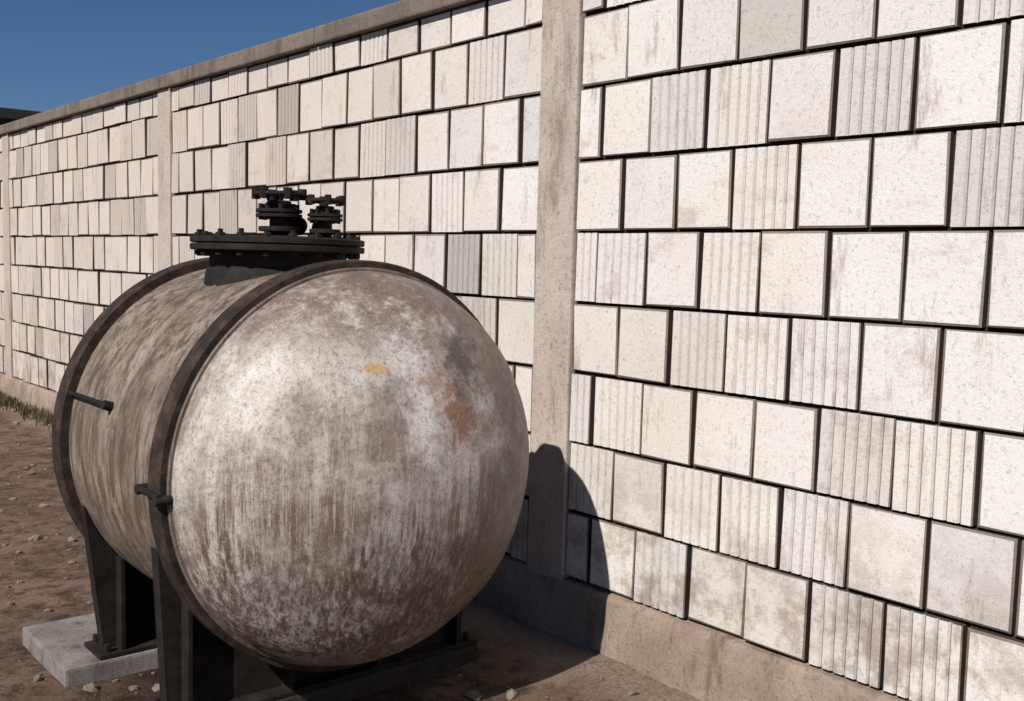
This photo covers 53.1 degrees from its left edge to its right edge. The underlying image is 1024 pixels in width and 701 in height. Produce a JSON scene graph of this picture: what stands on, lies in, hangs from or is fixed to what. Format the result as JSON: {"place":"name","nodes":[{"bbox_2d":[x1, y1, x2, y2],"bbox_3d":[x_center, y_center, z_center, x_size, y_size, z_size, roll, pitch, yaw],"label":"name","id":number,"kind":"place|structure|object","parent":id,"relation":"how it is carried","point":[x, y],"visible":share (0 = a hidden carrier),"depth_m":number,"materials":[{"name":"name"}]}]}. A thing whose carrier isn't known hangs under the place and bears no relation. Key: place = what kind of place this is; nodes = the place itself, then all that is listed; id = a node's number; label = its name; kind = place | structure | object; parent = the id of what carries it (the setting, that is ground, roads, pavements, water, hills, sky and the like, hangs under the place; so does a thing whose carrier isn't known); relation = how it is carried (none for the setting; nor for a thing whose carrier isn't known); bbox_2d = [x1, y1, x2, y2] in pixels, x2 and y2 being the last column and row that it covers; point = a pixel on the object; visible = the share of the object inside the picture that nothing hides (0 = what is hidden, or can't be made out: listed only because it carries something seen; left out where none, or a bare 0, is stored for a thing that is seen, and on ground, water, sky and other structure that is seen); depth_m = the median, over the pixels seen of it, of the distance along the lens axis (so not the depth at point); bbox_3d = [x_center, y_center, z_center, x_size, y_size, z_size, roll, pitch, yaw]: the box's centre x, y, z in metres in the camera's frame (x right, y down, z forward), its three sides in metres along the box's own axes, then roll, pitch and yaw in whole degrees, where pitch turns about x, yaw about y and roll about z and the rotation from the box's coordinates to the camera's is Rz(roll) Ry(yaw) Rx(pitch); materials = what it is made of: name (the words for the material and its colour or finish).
{"place":"outdoors","nodes":[
{"label":"outdoors","id":0,"kind":"place"},
{"bbox_2d":[0,107,41,119],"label":"roof","id":1,"kind":"structure","parent":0,"point":[11,114],"depth_m":23.72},
{"bbox_2d":[0,0,400,111],"label":"sky","id":2,"kind":"structure","parent":0,"point":[54,53],"materials":[{"name":"blue"}]},
{"bbox_2d":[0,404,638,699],"bbox_3d":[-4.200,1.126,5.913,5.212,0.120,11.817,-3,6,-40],"label":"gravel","id":3,"kind":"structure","parent":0,"point":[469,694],"depth_m":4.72,"materials":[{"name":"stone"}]},
{"bbox_2d":[0,404,701,700],"bbox_3d":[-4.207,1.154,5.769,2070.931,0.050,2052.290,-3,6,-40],"label":"ground","id":4,"kind":"structure","parent":0,"point":[44,569],"depth_m":4.75,"materials":[{"name":"brown soil"}]},
{"bbox_2d":[0,119,15,124],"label":"walls","id":5,"kind":"structure","parent":4,"relation":"on","point":[3,121],"depth_m":23.72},
{"bbox_2d":[0,389,52,435],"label":"dry weeds","id":6,"kind":"object","parent":4,"relation":"on","point":[44,416],"visible":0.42,"depth_m":10.89,"materials":[{"name":"beige plant"}]},
{"bbox_2d":[22,186,528,700],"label":"storage tank","id":7,"kind":"object","parent":4,"relation":"on","point":[290,462],"visible":1,"depth_m":3.58,"materials":[{"name":"metal"}]},
{"bbox_2d":[2,0,586,579],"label":"pillars","id":8,"kind":"structure","parent":4,"relation":"on","point":[560,160],"depth_m":4.83,"materials":[{"name":"concrete"}]},
{"bbox_2d":[0,372,910,700],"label":"plinth","id":9,"kind":"structure","parent":4,"relation":"on","point":[694,658],"depth_m":4.39,"materials":[{"name":"concrete"}]},
{"bbox_2d":[0,0,1023,700],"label":"blocks","id":10,"kind":"structure","parent":9,"relation":"on","point":[734,544],"depth_m":4.10,"materials":[{"name":"white concrete"}]},
{"bbox_2d":[0,0,1023,698],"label":"joint","id":11,"kind":"object","parent":4,"relation":"on","point":[936,228],"depth_m":4.10,"materials":[{"name":"grey concrete"}]},
{"bbox_2d":[0,0,487,136],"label":"coping","id":12,"kind":"object","parent":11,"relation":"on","point":[396,14],"visible":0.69,"depth_m":6.87,"materials":[{"name":"concrete"}]}
]}

